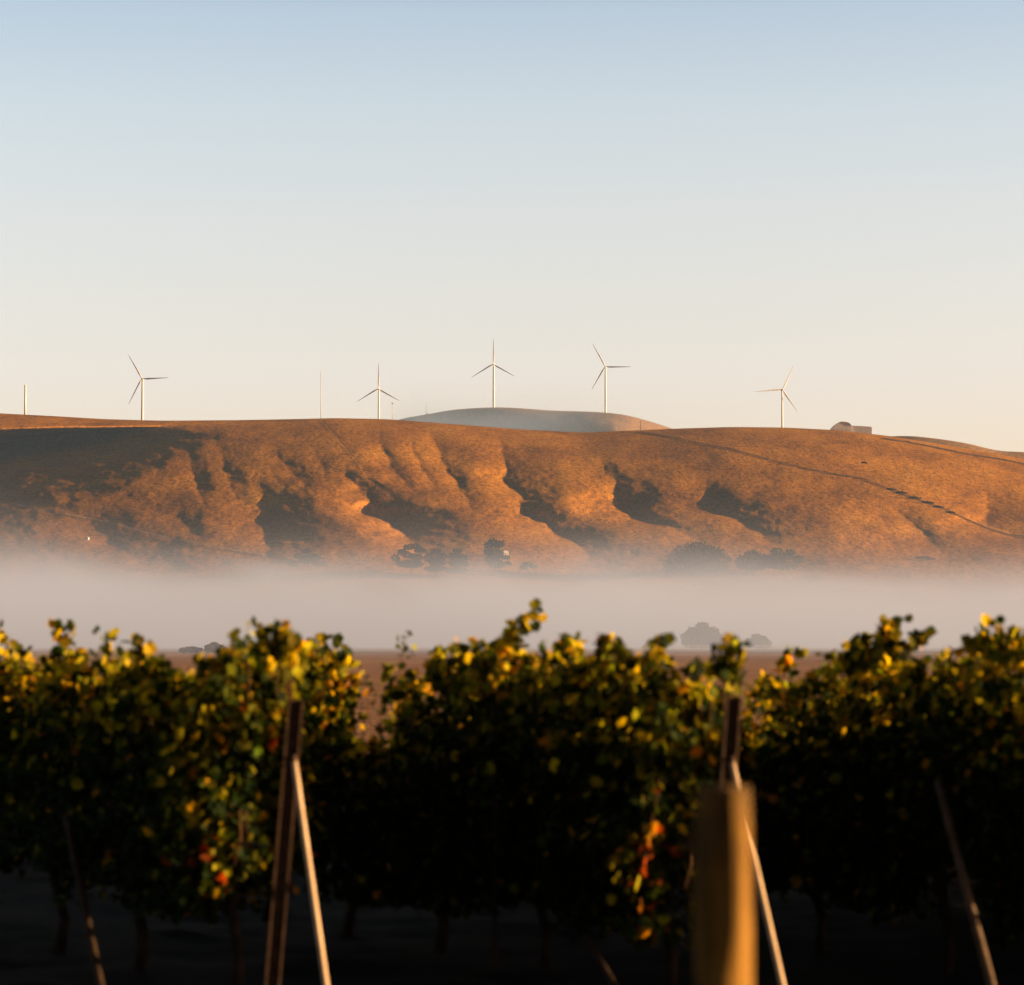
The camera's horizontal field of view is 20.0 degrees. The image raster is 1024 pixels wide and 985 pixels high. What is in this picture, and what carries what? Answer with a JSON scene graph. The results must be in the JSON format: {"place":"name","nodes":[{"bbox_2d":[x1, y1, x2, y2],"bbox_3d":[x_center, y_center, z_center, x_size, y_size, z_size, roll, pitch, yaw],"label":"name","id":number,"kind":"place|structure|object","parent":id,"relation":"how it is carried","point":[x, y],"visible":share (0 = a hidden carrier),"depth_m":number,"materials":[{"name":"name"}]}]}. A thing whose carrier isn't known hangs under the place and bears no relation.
{"place":"outdoors","nodes":[
{"label":"outdoors","id":0,"kind":"place"},
{"bbox_2d":[10,502,296,559],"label":"foot track","id":1,"kind":"structure","parent":0,"point":[153,533],"depth_m":3049.17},
{"bbox_2d":[323,420,393,497],"bbox_3d":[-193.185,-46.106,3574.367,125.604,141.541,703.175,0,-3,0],"label":"gully track","id":2,"kind":"structure","parent":0,"point":[359,462],"depth_m":3441.83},
{"bbox_2d":[0,646,960,652],"bbox_3d":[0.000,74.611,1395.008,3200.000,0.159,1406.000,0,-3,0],"label":"stubble field","id":3,"kind":"structure","parent":0,"point":[528,649],"depth_m":1019.88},
{"bbox_2d":[658,631,678,647],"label":"tree","id":4,"kind":"object","parent":3,"relation":"on","point":[675,641],"visible":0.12,"depth_m":1263.17,"materials":[{"name":"grey plant"}]},
{"bbox_2d":[680,622,722,647],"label":"oak","id":5,"kind":"object","parent":3,"relation":"on","point":[706,631],"visible":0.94,"depth_m":1032.51,"materials":[{"name":"grey plant"}]},
{"bbox_2d":[641,645,803,649],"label":"rail fence","id":6,"kind":"object","parent":3,"relation":"on","point":[698,648],"visible":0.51,"depth_m":942.15,"materials":[{"name":"paint"}]},
{"bbox_2d":[744,634,772,647],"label":"tree","id":7,"kind":"object","parent":3,"relation":"on","point":[757,639],"visible":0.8,"depth_m":1033.01,"materials":[{"name":"grey plant"}]},
{"bbox_2d":[13,652,964,652],"bbox_3d":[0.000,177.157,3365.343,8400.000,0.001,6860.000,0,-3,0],"label":"ground","id":8,"kind":"structure","parent":0,"point":[412,652],"depth_m":774.50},
{"bbox_2d":[0,653,1016,753],"bbox_3d":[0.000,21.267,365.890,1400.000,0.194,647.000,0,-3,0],"label":"field","id":9,"kind":"structure","parent":0,"point":[753,665],"depth_m":285.77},
{"bbox_2d":[179,646,202,652],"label":"bush","id":10,"kind":"object","parent":9,"relation":"on","point":[190,649],"visible":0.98,"depth_m":668.58,"materials":[{"name":"grey plant"}]},
{"bbox_2d":[203,641,226,652],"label":"tree","id":11,"kind":"object","parent":9,"relation":"on","point":[211,647],"visible":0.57,"depth_m":668.34,"materials":[{"name":"grey plant"}]},
{"bbox_2d":[0,413,1023,646],"bbox_3d":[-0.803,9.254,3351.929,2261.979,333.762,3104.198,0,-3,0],"label":"hill","id":12,"kind":"structure","parent":0,"point":[595,527],"depth_m":3055.16,"materials":[{"name":"brown soil"}]},
{"bbox_2d":[24,385,26,414],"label":"bare tower","id":13,"kind":"structure","parent":12,"relation":"on","point":[25,399],"depth_m":4020.85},
{"bbox_2d":[129,356,168,419],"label":"wind turbine","id":14,"kind":"object","parent":12,"relation":"on","point":[142,400],"visible":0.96,"depth_m":4051.14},
{"bbox_2d":[289,548,324,568],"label":"tree","id":15,"kind":"object","parent":12,"relation":"on","point":[312,558],"visible":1,"depth_m":2771.58,"materials":[{"name":"grey plant"}]},
{"bbox_2d":[358,363,398,418],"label":"wind turbine","id":16,"kind":"object","parent":12,"relation":"on","point":[378,389],"visible":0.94,"depth_m":4161.33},
{"bbox_2d":[391,542,425,574],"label":"eucalyptus","id":17,"kind":"object","parent":12,"relation":"on","point":[415,562],"visible":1,"depth_m":2741.18,"materials":[{"name":"grey plant"}]},
{"bbox_2d":[423,548,446,575],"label":"eucalyptus","id":18,"kind":"object","parent":12,"relation":"on","point":[437,562],"visible":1,"depth_m":2732.69,"materials":[{"name":"grey plant"}]},
{"bbox_2d":[445,548,469,576],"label":"eucalyptus","id":19,"kind":"object","parent":12,"relation":"on","point":[457,561],"visible":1,"depth_m":2725.16,"materials":[{"name":"grey plant"}]},
{"bbox_2d":[484,538,511,575],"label":"eucalyptus","id":20,"kind":"object","parent":12,"relation":"on","point":[491,554],"visible":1,"depth_m":2725.74,"materials":[{"name":"grey plant"}]},
{"bbox_2d":[518,560,537,569],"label":"bush","id":21,"kind":"object","parent":12,"relation":"on","point":[524,565],"visible":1,"depth_m":2753.14,"materials":[{"name":"grey plant"}]},
{"bbox_2d":[661,559,673,573],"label":"bush","id":22,"kind":"object","parent":12,"relation":"on","point":[665,568],"visible":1,"depth_m":2733.59,"materials":[{"name":"grey plant"}]},
{"bbox_2d":[666,540,731,576],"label":"oak","id":23,"kind":"object","parent":12,"relation":"on","point":[691,559],"visible":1,"depth_m":2719.65,"materials":[{"name":"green plant"}]},
{"bbox_2d":[734,550,771,575],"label":"oak","id":24,"kind":"object","parent":12,"relation":"on","point":[753,564],"visible":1,"depth_m":2734.79,"materials":[{"name":"grey plant"}]},
{"bbox_2d":[756,365,797,427],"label":"wind turbine","id":25,"kind":"object","parent":12,"relation":"on","point":[782,390],"visible":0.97,"depth_m":4070.48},
{"bbox_2d":[760,547,805,574],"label":"oak","id":26,"kind":"object","parent":12,"relation":"on","point":[788,555],"visible":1,"depth_m":2735.36,"materials":[{"name":"grey plant"}]},
{"bbox_2d":[830,422,871,433],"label":"ridge building","id":27,"kind":"structure","parent":12,"relation":"on","point":[844,426],"depth_m":4045.46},
{"bbox_2d":[915,556,935,560],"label":"shrub","id":28,"kind":"object","parent":12,"relation":"on","point":[925,557],"visible":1,"depth_m":2837.25,"materials":[{"name":"plant"}]},
{"bbox_2d":[0,829,1023,984],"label":"vineyard soil","id":29,"kind":"structure","parent":0,"point":[385,945],"depth_m":20.85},
{"bbox_2d":[0,619,45,902],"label":"grapevine","id":30,"kind":"object","parent":29,"relation":"on","point":[20,652],"visible":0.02,"depth_m":21.56,"materials":[{"name":"plant"}]},
{"bbox_2d":[0,617,150,954],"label":"grapevine","id":31,"kind":"object","parent":29,"relation":"on","point":[21,743],"visible":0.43,"depth_m":20.44,"materials":[{"name":"plant"}]},
{"bbox_2d":[64,814,104,984],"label":"leaning stake","id":32,"kind":"object","parent":29,"relation":"on","point":[94,955],"visible":1,"depth_m":17.94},
{"bbox_2d":[13,625,223,970],"bbox_3d":[-2.494,2.082,19.395,1.286,2.406,1.702,2,-3,-30],"label":"grapevine","id":33,"kind":"object","parent":29,"relation":"on","point":[100,767],"visible":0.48,"depth_m":19.28,"materials":[{"name":"plant"}]},
{"bbox_2d":[100,616,338,984],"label":"grapevine","id":34,"kind":"object","parent":29,"relation":"on","point":[209,791],"visible":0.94,"depth_m":17.94,"materials":[{"name":"plant"}]},
{"bbox_2d":[170,640,357,921],"bbox_3d":[-1.968,2.317,23.164,1.301,2.333,1.718,2,-4,-32],"label":"grapevine","id":35,"kind":"object","parent":29,"relation":"on","point":[266,915],"depth_m":23.06,"materials":[{"name":"plant"}]},
{"bbox_2d":[265,699,328,984],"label":"row end post","id":36,"kind":"object","parent":29,"relation":"on","point":[291,793],"visible":1,"depth_m":17.38,"materials":[{"name":"wood"}]},
{"bbox_2d":[42,815,269,846],"bbox_3d":[-3.532,2.313,21.000,0.018,0.042,8.280,2,-3,-30],"label":"drip hose","id":37,"kind":"object","parent":36,"relation":"attached to","point":[255,844],"visible":0.17,"depth_m":17.58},
{"bbox_2d":[294,631,431,935],"bbox_3d":[-1.197,2.231,21.937,1.267,2.374,1.707,2,-3,-30],"label":"grapevine","id":38,"kind":"object","parent":29,"relation":"on","point":[335,699],"visible":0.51,"depth_m":21.55,"materials":[{"name":"plant"}]},
{"bbox_2d":[328,630,527,952],"bbox_3d":[-0.492,2.166,20.677,1.447,2.374,1.702,2,-3,-29],"label":"grapevine","id":39,"kind":"object","parent":29,"relation":"on","point":[398,847],"visible":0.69,"depth_m":20.47,"materials":[{"name":"plant"}]},
{"bbox_2d":[420,598,648,971],"bbox_3d":[0.202,1.992,19.408,1.238,2.587,1.695,2,-3,-30],"label":"grapevine","id":40,"kind":"object","parent":29,"relation":"on","point":[525,692],"visible":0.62,"depth_m":19.33,"materials":[{"name":"plant"}]},
{"bbox_2d":[582,932,617,984],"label":"leaning stake","id":41,"kind":"object","parent":29,"relation":"on","point":[602,964],"visible":1,"depth_m":17.75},
{"bbox_2d":[529,632,752,984],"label":"grapevine","id":42,"kind":"object","parent":29,"relation":"on","point":[650,777],"visible":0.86,"depth_m":18.00,"materials":[{"name":"plant"}]},
{"bbox_2d":[693,784,752,984],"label":"wooden post","id":43,"kind":"object","parent":29,"relation":"on","point":[722,889],"visible":1,"depth_m":6.61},
{"bbox_2d":[656,672,803,903],"bbox_3d":[1.458,2.378,21.910,1.291,2.079,1.698,2,-3,-30],"label":"grapevine","id":44,"kind":"object","parent":29,"relation":"on","point":[758,710],"visible":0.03,"depth_m":21.50,"materials":[{"name":"plant"}]},
{"bbox_2d":[719,696,785,984],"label":"row end post","id":45,"kind":"object","parent":29,"relation":"on","point":[730,742],"visible":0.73,"depth_m":17.39,"materials":[{"name":"wood"}]},
{"bbox_2d":[741,701,857,901],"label":"grapevine","id":46,"kind":"object","parent":29,"relation":"on","point":[758,716],"visible":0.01,"depth_m":24.90,"materials":[{"name":"green plant"}]},
{"bbox_2d":[721,613,913,955],"bbox_3d":[2.178,2.108,20.651,1.444,2.484,1.729,2,-3,-30],"label":"grapevine","id":47,"kind":"object","parent":29,"relation":"on","point":[790,771],"visible":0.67,"depth_m":20.33,"materials":[{"name":"plant"}]},
{"bbox_2d":[816,613,1023,974],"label":"grapevine","id":48,"kind":"object","parent":29,"relation":"on","point":[914,760],"visible":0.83,"depth_m":19.35,"materials":[{"name":"plant"}]},
{"bbox_2d":[852,655,996,917],"bbox_3d":[3.424,2.338,23.170,1.224,2.238,1.710,2,-3,-32],"label":"grapevine","id":49,"kind":"object","parent":29,"relation":"on","point":[927,659],"visible":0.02,"depth_m":23.47,"materials":[{"name":"green plant"}]},
{"bbox_2d":[935,780,995,984],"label":"leaning stake","id":50,"kind":"object","parent":29,"relation":"on","point":[978,934],"visible":1,"depth_m":17.73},
{"bbox_2d":[952,615,1023,947],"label":"grapevine","id":51,"kind":"object","parent":29,"relation":"on","point":[1007,710],"visible":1,"depth_m":18.46,"materials":[{"name":"plant"}]},
{"bbox_2d":[0,0,1023,451],"label":"sky","id":52,"kind":"structure","parent":0,"point":[261,206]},
{"bbox_2d":[399,407,671,431],"bbox_3d":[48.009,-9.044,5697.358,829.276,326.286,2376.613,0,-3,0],"label":"hill","id":53,"kind":"structure","parent":0,"point":[537,419],"depth_m":5186.09,"materials":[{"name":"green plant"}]},
{"bbox_2d":[472,339,513,406],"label":"wind turbine","id":54,"kind":"object","parent":53,"relation":"on","point":[493,364],"visible":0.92,"depth_m":5737.38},
{"bbox_2d":[592,345,626,412],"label":"wind turbine","id":55,"kind":"object","parent":53,"relation":"on","point":[605,408],"visible":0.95,"depth_m":5285.28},
{"bbox_2d":[640,431,1023,536],"bbox_3d":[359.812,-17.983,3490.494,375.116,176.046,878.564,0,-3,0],"label":"hill track","id":56,"kind":"structure","parent":0,"point":[822,471],"depth_m":3427.19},
{"bbox_2d":[883,438,1023,463],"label":"ridge track","id":57,"kind":"structure","parent":0,"point":[952,450],"depth_m":3848.24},
{"bbox_2d":[892,436,1023,458],"bbox_3d":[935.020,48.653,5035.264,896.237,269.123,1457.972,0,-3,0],"label":"hill","id":58,"kind":"structure","parent":0,"point":[969,446],"depth_m":4657.74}
]}

